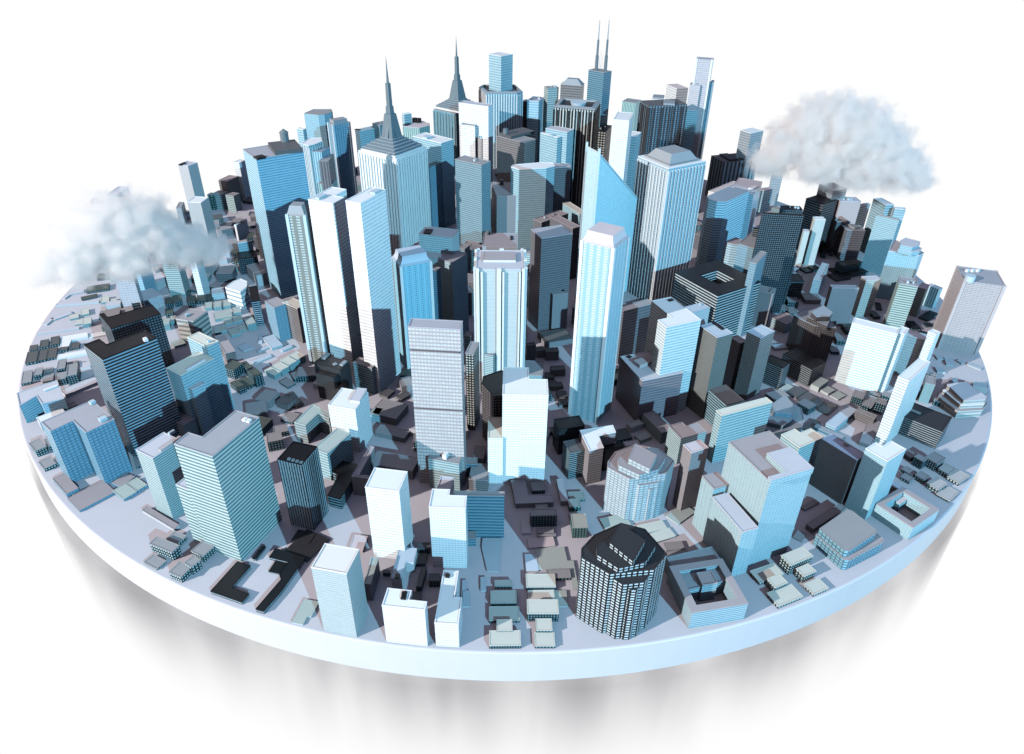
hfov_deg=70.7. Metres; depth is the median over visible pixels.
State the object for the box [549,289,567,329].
office block
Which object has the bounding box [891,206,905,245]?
office tower
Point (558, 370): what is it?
block
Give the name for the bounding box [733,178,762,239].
office tower
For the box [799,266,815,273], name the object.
house
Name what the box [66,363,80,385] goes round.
house
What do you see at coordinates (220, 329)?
house
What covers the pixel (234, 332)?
house
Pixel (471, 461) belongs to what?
office block
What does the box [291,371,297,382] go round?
house
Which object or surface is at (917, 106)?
sky
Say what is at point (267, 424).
house
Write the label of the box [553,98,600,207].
office tower
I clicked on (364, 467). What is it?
court wing
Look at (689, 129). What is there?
office tower
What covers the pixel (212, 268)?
block
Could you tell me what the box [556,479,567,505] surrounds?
block
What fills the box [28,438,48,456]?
house
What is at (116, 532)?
ground
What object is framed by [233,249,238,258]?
house
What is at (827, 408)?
block
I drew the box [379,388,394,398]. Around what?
block
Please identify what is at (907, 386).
office slab
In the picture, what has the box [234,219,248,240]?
office block
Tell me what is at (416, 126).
round block
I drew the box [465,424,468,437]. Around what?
block
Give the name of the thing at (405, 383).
block
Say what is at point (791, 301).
house
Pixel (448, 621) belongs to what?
office block
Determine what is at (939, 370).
block
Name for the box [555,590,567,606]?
block
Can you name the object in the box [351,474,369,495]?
court wing
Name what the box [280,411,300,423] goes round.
house
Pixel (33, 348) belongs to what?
house
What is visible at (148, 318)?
office tower
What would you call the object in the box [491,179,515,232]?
office tower
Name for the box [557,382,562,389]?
block
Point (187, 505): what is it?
tower wing
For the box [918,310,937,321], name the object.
house
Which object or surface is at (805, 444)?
office block
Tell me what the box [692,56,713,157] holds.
office tower
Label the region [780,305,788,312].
house
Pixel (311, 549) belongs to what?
flat slab
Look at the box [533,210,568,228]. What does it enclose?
office block
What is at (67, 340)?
block
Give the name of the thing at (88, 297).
house
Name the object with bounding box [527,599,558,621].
house
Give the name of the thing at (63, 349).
house
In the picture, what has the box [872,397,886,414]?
house
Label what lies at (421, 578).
house
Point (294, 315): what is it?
office block
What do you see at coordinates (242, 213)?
block
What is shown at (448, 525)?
office tower
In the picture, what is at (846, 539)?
office block
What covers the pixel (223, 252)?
block
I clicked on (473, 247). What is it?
block
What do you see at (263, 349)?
block
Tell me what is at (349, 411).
office tower
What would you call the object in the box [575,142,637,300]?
slanted tower
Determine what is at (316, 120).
skyscraper
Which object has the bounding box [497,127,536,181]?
office tower
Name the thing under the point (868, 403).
house
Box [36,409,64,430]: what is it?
office block
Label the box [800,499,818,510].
block
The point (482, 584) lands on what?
block
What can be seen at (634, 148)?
office tower
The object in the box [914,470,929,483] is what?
house
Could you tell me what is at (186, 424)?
office block
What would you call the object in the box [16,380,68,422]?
office block
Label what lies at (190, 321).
round block
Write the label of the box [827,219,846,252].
office block
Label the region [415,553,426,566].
house
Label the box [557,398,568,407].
block
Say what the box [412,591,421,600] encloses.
house
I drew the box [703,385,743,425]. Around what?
office block
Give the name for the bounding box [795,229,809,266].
office tower
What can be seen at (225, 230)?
block
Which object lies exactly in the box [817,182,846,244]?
office tower
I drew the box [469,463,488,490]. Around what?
office block
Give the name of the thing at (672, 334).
office tower
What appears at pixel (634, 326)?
office block
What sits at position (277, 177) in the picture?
office tower
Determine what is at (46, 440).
house
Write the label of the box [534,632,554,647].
house
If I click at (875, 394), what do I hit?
house
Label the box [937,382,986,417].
hex block
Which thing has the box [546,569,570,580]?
house
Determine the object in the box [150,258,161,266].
block
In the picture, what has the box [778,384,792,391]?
block
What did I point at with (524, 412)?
office tower
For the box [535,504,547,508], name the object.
house
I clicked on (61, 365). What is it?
house
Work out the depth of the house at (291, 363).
137.19 m
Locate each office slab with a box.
[453,491,504,537]
[672,439,708,510]
[707,397,772,462]
[808,434,863,503]
[810,263,828,293]
[834,317,899,391]
[873,357,929,445]
[878,326,909,391]
[893,330,926,375]
[898,403,951,448]
[918,329,940,360]
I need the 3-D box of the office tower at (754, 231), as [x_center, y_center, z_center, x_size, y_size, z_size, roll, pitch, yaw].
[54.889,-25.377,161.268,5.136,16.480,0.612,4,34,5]
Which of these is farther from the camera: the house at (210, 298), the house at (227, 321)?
the house at (210, 298)
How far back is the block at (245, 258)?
170.63 m
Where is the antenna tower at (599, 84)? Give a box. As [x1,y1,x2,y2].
[587,20,611,126]
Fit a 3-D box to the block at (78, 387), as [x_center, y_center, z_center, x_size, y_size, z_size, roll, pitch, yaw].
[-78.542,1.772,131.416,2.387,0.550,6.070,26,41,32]
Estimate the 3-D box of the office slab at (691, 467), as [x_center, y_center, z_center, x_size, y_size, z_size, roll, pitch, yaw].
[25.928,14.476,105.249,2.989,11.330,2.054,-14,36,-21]
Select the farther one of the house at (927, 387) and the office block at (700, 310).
the office block at (700, 310)
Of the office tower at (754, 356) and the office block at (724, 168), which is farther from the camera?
the office block at (724, 168)
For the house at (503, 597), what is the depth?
92.71 m
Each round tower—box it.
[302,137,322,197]
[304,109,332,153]
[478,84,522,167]
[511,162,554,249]
[695,186,748,265]
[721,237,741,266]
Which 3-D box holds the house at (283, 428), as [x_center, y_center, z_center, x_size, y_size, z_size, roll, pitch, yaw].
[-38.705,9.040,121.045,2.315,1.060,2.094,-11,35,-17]
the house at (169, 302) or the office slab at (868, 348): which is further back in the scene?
the house at (169, 302)
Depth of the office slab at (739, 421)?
114.36 m
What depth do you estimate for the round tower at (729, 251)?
166.25 m
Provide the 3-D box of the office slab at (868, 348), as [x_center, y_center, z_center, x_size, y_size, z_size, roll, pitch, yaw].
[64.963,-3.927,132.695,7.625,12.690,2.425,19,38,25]
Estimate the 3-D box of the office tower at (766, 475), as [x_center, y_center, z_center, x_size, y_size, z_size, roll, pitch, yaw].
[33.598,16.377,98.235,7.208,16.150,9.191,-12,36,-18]
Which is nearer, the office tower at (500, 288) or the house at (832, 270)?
the office tower at (500, 288)
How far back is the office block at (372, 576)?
92.87 m
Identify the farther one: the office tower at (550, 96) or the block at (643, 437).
the office tower at (550, 96)
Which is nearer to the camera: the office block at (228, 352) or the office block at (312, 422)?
the office block at (312, 422)
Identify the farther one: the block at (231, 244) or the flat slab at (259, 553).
the block at (231, 244)
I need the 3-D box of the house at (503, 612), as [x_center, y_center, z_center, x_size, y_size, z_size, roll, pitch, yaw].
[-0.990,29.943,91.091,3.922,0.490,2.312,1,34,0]
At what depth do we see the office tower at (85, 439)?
108.28 m
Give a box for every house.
[21,370,33,385]
[25,350,38,365]
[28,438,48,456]
[29,344,37,351]
[33,368,43,379]
[37,349,47,362]
[38,457,56,471]
[39,339,49,349]
[42,373,53,383]
[43,438,52,451]
[44,367,53,373]
[46,346,58,360]
[50,336,60,346]
[55,371,67,385]
[56,360,66,372]
[59,346,68,352]
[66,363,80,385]
[69,313,78,320]
[70,342,80,350]
[75,319,81,325]
[80,308,89,316]
[81,294,97,300]
[82,317,92,327]
[86,283,109,293]
[97,272,110,280]
[99,308,120,319]
[101,296,109,304]
[133,456,141,468]
[143,554,165,569]
[149,536,181,559]
[162,318,170,330]
[165,297,173,308]
[165,308,173,317]
[166,531,187,546]
[168,561,191,582]
[170,315,176,324]
[171,339,185,347]
[173,295,182,306]
[184,555,202,574]
[187,295,196,307]
[189,273,211,282]
[189,285,196,292]
[191,541,215,562]
[196,294,206,303]
[200,247,211,255]
[201,253,207,262]
[204,243,217,251]
[205,302,212,310]
[207,294,213,302]
[209,282,228,289]
[213,214,222,222]
[213,301,221,310]
[213,310,231,321]
[213,324,226,334]
[221,222,232,225]
[222,299,230,309]
[222,318,233,325]
[225,360,243,378]
[227,327,240,337]
[230,380,246,394]
[231,258,238,264]
[232,306,241,315]
[232,315,242,324]
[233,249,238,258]
[238,324,246,331]
[238,376,254,389]
[241,361,252,376]
[242,197,252,204]
[244,317,256,330]
[246,232,254,241]
[248,221,255,228]
[248,367,264,387]
[252,414,273,435]
[264,367,280,379]
[266,431,283,451]
[272,361,289,375]
[273,424,288,436]
[279,378,295,388]
[280,356,297,370]
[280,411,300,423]
[288,351,305,365]
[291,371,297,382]
[296,366,316,381]
[357,181,361,190]
[382,569,389,576]
[400,367,411,378]
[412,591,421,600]
[413,433,416,450]
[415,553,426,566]
[416,566,426,591]
[418,542,430,553]
[428,573,440,586]
[489,606,519,622]
[489,630,520,648]
[490,590,516,605]
[494,580,511,588]
[497,619,512,631]
[526,574,555,589]
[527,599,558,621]
[528,590,554,598]
[530,508,556,526]
[531,481,544,493]
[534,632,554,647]
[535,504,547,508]
[535,618,552,632]
[537,528,553,533]
[537,528,555,537]
[546,428,551,442]
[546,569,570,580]
[548,388,552,400]
[567,491,584,500]
[567,498,580,511]
[569,511,580,517]
[570,513,587,537]
[614,368,618,384]
[615,428,632,442]
[749,563,783,584]
[765,389,788,402]
[766,573,787,590]
[767,583,802,608]
[771,206,779,212]
[778,546,812,574]
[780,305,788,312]
[785,297,798,307]
[786,307,796,314]
[794,563,816,582]
[797,398,816,414]
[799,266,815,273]
[803,578,828,596]
[808,265,818,271]
[820,245,826,258]
[827,272,850,281]
[828,249,833,255]
[828,268,837,272]
[829,346,839,354]
[833,333,845,344]
[834,258,862,272]
[840,324,851,334]
[845,268,867,276]
[850,389,865,405]
[860,394,876,411]
[869,391,880,397]
[870,310,880,318]
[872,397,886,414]
[874,302,881,310]
[881,391,891,402]
[900,466,916,476]
[900,473,913,483]
[903,450,916,461]
[905,321,920,330]
[911,454,927,468]
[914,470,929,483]
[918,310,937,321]
[918,375,935,403]
[922,322,932,326]
[925,451,945,470]
[925,477,947,493]
[932,397,941,406]
[936,485,958,502]
[937,463,955,477]
[946,469,969,485]
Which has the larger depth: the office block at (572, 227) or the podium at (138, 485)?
the office block at (572, 227)
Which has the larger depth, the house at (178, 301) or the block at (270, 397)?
the house at (178, 301)
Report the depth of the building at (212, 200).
204.83 m
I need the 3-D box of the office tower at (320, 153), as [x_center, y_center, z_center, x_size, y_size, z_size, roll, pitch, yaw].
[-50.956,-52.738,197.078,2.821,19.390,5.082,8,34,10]
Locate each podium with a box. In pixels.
[52,473,78,496]
[67,480,113,511]
[72,480,101,495]
[112,473,134,486]
[113,483,136,500]
[127,477,147,492]
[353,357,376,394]
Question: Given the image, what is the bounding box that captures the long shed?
[142,506,179,530]
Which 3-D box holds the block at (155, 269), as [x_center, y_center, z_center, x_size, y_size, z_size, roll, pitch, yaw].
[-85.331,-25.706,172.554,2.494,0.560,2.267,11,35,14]
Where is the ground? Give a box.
[18,166,991,680]
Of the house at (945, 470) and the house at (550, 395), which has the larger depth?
the house at (550, 395)
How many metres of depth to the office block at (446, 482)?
103.69 m
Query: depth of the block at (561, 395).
130.91 m
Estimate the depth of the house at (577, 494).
109.08 m
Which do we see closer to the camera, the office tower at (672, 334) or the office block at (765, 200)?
the office tower at (672, 334)
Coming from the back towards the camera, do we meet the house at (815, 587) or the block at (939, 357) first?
the block at (939, 357)
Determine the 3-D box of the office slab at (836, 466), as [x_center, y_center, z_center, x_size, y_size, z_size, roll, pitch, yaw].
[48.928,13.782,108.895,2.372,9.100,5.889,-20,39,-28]
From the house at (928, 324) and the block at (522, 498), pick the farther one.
the house at (928, 324)
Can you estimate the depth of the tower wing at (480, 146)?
222.78 m
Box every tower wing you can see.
[175,478,203,542]
[461,123,476,157]
[478,135,481,158]
[488,417,502,482]
[687,82,700,110]
[698,80,714,158]
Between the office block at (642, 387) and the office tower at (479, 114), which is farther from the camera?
the office tower at (479, 114)
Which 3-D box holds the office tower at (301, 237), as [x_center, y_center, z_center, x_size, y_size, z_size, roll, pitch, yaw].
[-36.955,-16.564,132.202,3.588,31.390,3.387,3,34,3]
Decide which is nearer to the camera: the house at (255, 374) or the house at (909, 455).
the house at (909, 455)
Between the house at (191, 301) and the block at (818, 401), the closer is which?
the block at (818, 401)
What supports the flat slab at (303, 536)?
on the ground
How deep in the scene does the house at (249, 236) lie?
187.00 m
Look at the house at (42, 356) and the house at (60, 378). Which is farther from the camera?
the house at (42, 356)
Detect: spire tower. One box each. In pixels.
[358,62,430,253]
[433,42,473,172]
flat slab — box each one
[210,561,250,604]
[252,546,265,560]
[256,548,304,613]
[268,560,286,574]
[285,529,328,561]
[291,529,315,543]
[292,599,317,624]
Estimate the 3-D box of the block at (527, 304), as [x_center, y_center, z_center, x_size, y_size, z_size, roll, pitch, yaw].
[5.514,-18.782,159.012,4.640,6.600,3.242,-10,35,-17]
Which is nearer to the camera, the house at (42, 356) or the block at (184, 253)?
the house at (42, 356)
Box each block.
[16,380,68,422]
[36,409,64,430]
[37,326,79,334]
[42,318,53,325]
[51,311,72,320]
[55,300,99,306]
[57,350,86,360]
[60,332,88,347]
[61,376,97,397]
[67,401,76,409]
[69,289,83,295]
[79,361,90,369]
[89,331,105,338]
[105,300,121,309]
[141,288,164,308]
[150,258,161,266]
[151,266,161,272]
[154,274,167,290]
[166,351,227,433]
[175,308,212,341]
[176,202,187,224]
[176,411,199,436]
[179,226,193,235]
[181,250,187,256]
[188,381,215,434]
[204,263,219,274]
[212,190,227,209]
[212,287,224,299]
[214,220,219,228]
[214,334,236,362]
[216,266,237,281]
[217,226,235,234]
[217,249,229,257]
[217,255,227,263]
[225,192,242,212]
[225,238,237,251]
[225,278,250,309]
[232,218,241,223]
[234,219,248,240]
[236,211,250,215]
[237,240,253,251]
[237,250,258,274]
[237,343,252,351]
[245,400,268,417]
[246,263,267,286]
[250,213,256,221]
[252,354,271,364]
[253,233,258,251]
[255,229,263,258]
[255,389,279,408]
[256,345,269,352]
[258,334,262,343]
[262,334,282,350]
[276,395,295,410]
[279,345,292,351]
[282,297,305,342]
[285,392,303,408]
[289,395,302,408]
[294,404,331,443]
[297,127,306,146]
[312,379,317,388]
[314,353,352,400]
[316,428,353,480]
[318,180,337,192]
[349,535,367,552]
[354,126,374,169]
[364,557,379,600]
[370,398,408,425]
[371,407,383,422]
[374,424,409,442]
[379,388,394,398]
[382,588,429,645]
[391,547,416,587]
[396,391,411,401]
[398,376,412,391]
[403,117,429,138]
[409,421,415,435]
[428,161,443,227]
[432,266,442,319]
[434,570,462,646]
[437,476,453,494]
[460,244,469,272]
[461,580,466,598]
[462,590,469,607]
[464,241,479,244]
[464,331,472,351]
[465,341,479,430]
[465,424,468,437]
[466,457,477,476]
[468,273,473,290]
[468,286,473,314]
[468,531,475,545]
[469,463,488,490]
[470,243,481,269]
[473,445,485,463]
[480,577,485,591]
[481,353,494,391]
[482,230,516,249]
[482,538,501,571]
[511,480,552,507]
[521,519,530,533]
[522,99,527,127]
[525,342,535,360]
[525,360,543,378]
[525,554,538,571]
[526,96,543,162]
[526,247,529,265]
[526,276,528,308]
[527,263,529,275]
[527,536,554,548]
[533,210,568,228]
[535,547,577,589]
[536,346,544,357]
[537,328,572,347]
[544,372,554,380]
[545,347,558,360]
[548,380,557,390]
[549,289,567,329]
[550,215,579,279]
[550,365,565,375]
[552,415,584,454]
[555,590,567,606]
[556,391,567,399]
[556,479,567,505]
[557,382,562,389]
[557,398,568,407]
[561,438,584,478]
[562,202,580,224]
[571,306,574,325]
[579,425,615,484]
[597,125,611,162]
[599,515,630,529]
[601,442,623,470]
[615,351,682,420]
[616,299,650,363]
[623,440,639,447]
[626,419,643,432]
[634,431,651,443]
[637,520,666,533]
[642,411,667,443]
[650,527,675,542]
[663,541,684,551]
[664,422,706,463]
[664,546,724,599]
[665,84,687,102]
[666,508,694,524]
[666,548,687,556]
[666,558,748,628]
[672,260,760,336]
[685,302,709,324]
[693,230,700,249]
[695,221,701,230]
[696,571,717,601]
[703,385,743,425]
[705,153,755,195]
[708,181,734,195]
[751,285,775,326]
[756,187,767,212]
[758,187,772,213]
[762,354,789,388]
[769,174,782,204]
[770,312,792,333]
[771,343,787,350]
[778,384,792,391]
[779,205,802,213]
[780,428,823,465]
[782,347,825,386]
[786,386,805,398]
[787,274,803,300]
[793,530,806,541]
[796,392,816,401]
[800,293,820,303]
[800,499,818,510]
[802,419,819,430]
[805,503,845,533]
[810,377,828,392]
[812,397,824,408]
[812,509,883,569]
[814,424,845,440]
[817,401,837,415]
[820,386,834,395]
[824,285,858,325]
[826,197,860,244]
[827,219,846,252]
[830,391,845,400]
[834,224,865,259]
[855,203,870,226]
[871,486,939,539]
[887,491,906,511]
[889,482,908,492]
[908,283,929,316]
[922,283,942,308]
[934,355,944,360]
[934,367,945,373]
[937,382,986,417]
[944,357,954,366]
[967,362,982,370]
[972,381,988,393]
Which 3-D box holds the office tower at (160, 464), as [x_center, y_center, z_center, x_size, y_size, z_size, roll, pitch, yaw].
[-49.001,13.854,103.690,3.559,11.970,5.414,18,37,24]
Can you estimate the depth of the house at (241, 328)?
149.55 m
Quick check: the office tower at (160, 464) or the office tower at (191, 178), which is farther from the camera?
the office tower at (191, 178)
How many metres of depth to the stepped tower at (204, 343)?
120.65 m
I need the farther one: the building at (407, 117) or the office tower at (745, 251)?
the building at (407, 117)
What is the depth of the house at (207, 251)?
180.24 m
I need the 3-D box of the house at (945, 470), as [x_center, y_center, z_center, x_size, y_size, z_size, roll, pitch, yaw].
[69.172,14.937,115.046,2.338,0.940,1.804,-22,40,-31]
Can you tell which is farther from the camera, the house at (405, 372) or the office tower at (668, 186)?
the office tower at (668, 186)
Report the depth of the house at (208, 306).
156.56 m
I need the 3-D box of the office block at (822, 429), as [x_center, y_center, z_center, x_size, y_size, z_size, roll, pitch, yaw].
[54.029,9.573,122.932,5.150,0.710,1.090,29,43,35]
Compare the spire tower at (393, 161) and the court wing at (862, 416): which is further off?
the spire tower at (393, 161)
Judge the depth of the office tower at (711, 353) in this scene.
121.91 m
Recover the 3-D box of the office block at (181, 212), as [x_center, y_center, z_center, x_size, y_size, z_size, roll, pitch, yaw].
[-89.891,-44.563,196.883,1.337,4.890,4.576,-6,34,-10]
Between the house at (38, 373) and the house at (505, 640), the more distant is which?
the house at (38, 373)
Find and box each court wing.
[351,445,374,477]
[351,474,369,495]
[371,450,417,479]
[825,405,855,431]
[853,407,877,423]
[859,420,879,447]
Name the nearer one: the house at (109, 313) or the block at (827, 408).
the block at (827, 408)
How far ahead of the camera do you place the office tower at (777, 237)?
150.86 m
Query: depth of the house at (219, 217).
197.70 m
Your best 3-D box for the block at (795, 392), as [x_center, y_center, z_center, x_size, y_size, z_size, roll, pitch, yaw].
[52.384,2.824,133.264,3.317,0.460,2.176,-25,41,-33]
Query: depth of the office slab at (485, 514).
99.52 m
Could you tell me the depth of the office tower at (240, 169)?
210.67 m
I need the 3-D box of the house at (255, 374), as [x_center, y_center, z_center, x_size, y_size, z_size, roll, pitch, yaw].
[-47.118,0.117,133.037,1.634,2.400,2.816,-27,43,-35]
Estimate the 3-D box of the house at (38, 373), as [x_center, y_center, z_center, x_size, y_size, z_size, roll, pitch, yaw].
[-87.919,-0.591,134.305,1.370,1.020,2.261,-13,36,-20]
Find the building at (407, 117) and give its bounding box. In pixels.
[402,112,411,125]
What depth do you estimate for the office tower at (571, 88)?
231.08 m
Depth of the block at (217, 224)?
194.21 m
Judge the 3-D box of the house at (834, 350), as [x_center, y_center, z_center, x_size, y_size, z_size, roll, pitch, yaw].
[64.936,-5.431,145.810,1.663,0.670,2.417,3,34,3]
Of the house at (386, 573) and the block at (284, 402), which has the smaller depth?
the house at (386, 573)
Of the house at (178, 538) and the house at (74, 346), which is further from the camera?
the house at (74, 346)
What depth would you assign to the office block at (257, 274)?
166.75 m
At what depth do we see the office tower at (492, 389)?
115.37 m
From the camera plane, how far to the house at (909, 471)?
114.86 m
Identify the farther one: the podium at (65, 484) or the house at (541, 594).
the podium at (65, 484)
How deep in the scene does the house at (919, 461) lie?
115.90 m
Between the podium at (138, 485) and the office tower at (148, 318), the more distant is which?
the office tower at (148, 318)
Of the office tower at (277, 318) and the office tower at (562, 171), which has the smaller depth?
the office tower at (277, 318)
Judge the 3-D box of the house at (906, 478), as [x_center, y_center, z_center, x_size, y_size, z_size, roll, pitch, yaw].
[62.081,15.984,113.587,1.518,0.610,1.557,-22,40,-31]
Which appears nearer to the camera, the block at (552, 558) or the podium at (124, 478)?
the block at (552, 558)
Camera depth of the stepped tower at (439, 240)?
139.64 m
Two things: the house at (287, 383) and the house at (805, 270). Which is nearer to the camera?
the house at (287, 383)
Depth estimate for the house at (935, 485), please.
111.75 m
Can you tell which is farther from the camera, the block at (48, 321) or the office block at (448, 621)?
the block at (48, 321)
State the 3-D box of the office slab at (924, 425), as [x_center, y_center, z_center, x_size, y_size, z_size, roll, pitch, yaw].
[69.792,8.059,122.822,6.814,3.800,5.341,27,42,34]
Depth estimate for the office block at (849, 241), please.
181.30 m
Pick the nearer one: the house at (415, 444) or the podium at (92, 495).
the podium at (92, 495)
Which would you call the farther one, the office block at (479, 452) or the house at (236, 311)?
the house at (236, 311)
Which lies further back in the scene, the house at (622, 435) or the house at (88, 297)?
the house at (88, 297)
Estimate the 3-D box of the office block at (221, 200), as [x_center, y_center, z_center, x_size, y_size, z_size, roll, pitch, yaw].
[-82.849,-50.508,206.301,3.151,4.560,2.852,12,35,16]
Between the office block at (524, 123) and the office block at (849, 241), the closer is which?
the office block at (849, 241)
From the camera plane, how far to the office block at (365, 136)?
231.85 m
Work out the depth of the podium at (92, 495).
107.58 m
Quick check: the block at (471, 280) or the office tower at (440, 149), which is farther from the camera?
the office tower at (440, 149)
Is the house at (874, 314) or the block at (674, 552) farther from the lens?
the house at (874, 314)
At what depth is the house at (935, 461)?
115.75 m
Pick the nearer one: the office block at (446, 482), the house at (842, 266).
the office block at (446, 482)
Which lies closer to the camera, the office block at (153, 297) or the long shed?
the long shed
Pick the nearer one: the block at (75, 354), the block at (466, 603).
the block at (466, 603)
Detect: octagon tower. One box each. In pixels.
[576,523,666,639]
[603,443,674,520]
[765,395,804,438]
[786,305,835,360]
[875,238,923,299]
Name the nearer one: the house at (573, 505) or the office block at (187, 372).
the house at (573, 505)
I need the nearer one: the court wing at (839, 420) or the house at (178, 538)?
the house at (178, 538)
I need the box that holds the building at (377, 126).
[372,121,382,138]
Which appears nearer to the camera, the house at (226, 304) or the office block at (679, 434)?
the office block at (679, 434)
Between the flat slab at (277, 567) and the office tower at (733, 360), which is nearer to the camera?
the flat slab at (277, 567)
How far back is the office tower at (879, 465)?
103.54 m
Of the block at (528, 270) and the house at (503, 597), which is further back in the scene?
the block at (528, 270)
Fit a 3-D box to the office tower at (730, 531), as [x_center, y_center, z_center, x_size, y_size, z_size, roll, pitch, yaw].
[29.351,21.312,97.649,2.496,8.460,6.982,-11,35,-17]
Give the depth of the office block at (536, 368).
132.43 m
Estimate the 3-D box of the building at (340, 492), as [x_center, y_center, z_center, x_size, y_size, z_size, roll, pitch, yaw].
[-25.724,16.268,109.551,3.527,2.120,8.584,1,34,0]
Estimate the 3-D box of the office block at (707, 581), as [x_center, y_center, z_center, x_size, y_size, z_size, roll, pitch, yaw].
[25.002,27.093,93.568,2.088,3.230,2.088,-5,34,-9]
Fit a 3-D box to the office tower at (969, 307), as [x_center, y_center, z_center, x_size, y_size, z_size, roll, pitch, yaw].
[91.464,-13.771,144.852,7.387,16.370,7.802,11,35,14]
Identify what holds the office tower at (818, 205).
on the ground
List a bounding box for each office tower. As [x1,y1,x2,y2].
[41,399,132,483]
[83,330,180,457]
[90,196,144,311]
[99,304,174,366]
[107,186,156,290]
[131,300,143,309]
[136,429,183,519]
[157,238,189,296]
[173,410,281,561]
[178,161,204,200]
[183,232,209,294]
[187,196,217,245]
[218,175,242,200]
[233,159,251,198]
[243,129,309,298]
[249,286,264,325]
[265,297,290,341]
[277,441,328,529]
[285,201,330,362]
[308,187,362,370]
[311,543,367,636]
[312,146,329,193]
[320,154,336,190]
[327,117,357,198]
[328,388,372,451]
[345,187,400,392]
[365,467,412,558]
[391,245,434,368]
[407,318,466,484]
[412,132,455,227]
[428,452,462,490]
[429,489,467,567]
[455,155,490,244]
[459,100,492,181]
[473,248,526,391]
[482,370,502,442]
[489,52,512,90]
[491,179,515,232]
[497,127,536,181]
[502,367,548,481]
[528,225,572,330]
[539,131,561,162]
[543,85,558,131]
[545,125,573,201]
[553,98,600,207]
[553,163,570,211]
[560,77,583,99]
[568,222,629,423]
[609,111,633,182]
[621,98,640,130]
[626,131,640,190]
[628,145,705,300]
[637,94,686,155]
[645,297,700,411]
[682,110,698,151]
[686,321,732,417]
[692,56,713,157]
[692,471,728,536]
[702,493,758,575]
[721,430,813,564]
[722,335,744,388]
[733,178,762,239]
[733,232,756,273]
[734,324,774,400]
[735,127,763,179]
[736,251,766,336]
[752,212,803,313]
[752,227,757,236]
[782,253,796,304]
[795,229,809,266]
[796,194,836,252]
[802,216,825,264]
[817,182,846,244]
[845,441,905,518]
[851,275,881,316]
[860,198,893,252]
[861,214,899,274]
[883,276,917,327]
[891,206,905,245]
[932,266,1006,354]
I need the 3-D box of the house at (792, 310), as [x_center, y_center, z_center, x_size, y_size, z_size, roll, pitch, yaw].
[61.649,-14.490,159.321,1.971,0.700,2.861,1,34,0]
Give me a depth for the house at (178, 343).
144.28 m
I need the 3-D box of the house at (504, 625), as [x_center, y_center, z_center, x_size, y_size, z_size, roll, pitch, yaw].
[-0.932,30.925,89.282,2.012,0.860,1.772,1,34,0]
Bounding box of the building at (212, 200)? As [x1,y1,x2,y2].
[207,192,216,209]
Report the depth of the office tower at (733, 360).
131.46 m
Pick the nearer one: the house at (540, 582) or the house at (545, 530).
the house at (540, 582)
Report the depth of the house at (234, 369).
134.71 m
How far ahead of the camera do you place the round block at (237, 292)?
156.98 m
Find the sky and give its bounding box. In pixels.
[0,0,1023,753]
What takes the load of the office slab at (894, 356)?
on the ground
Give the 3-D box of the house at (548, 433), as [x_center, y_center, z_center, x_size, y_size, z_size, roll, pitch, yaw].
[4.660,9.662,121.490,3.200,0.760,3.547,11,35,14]
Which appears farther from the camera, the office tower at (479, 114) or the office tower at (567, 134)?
the office tower at (479, 114)
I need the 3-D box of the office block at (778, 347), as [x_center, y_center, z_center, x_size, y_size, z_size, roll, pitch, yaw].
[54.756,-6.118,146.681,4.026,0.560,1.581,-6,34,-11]
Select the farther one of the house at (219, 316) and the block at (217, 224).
the block at (217, 224)
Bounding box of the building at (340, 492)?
[327,461,357,508]
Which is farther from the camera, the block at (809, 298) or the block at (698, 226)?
the block at (698, 226)
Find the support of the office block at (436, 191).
on the ground
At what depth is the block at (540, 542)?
101.33 m
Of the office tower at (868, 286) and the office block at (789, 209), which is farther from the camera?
the office block at (789, 209)
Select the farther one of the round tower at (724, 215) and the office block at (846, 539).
the round tower at (724, 215)
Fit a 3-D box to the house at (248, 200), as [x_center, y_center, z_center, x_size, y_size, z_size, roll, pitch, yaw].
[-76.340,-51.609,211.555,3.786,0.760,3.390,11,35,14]
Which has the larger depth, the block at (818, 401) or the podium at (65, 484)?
the block at (818, 401)
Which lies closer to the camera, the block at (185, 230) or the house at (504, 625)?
the house at (504, 625)
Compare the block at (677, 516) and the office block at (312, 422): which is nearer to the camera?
the block at (677, 516)
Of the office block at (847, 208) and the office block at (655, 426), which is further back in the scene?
the office block at (847, 208)
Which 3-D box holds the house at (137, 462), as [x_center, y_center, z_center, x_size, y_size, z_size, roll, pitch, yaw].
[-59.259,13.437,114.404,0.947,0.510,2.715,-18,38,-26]
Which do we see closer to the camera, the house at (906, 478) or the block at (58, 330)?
the house at (906, 478)
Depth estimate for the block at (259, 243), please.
176.99 m
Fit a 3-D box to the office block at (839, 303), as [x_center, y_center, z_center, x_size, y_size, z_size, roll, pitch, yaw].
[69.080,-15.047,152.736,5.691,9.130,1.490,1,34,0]
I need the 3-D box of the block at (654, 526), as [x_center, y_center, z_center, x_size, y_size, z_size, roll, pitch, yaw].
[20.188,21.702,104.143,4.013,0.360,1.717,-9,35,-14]
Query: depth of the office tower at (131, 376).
110.62 m
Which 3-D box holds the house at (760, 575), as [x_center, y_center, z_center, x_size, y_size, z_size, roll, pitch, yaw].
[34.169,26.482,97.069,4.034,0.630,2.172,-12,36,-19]
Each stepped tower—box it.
[187,332,234,411]
[409,241,468,336]
[419,226,459,253]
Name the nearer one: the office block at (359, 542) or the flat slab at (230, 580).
the flat slab at (230, 580)

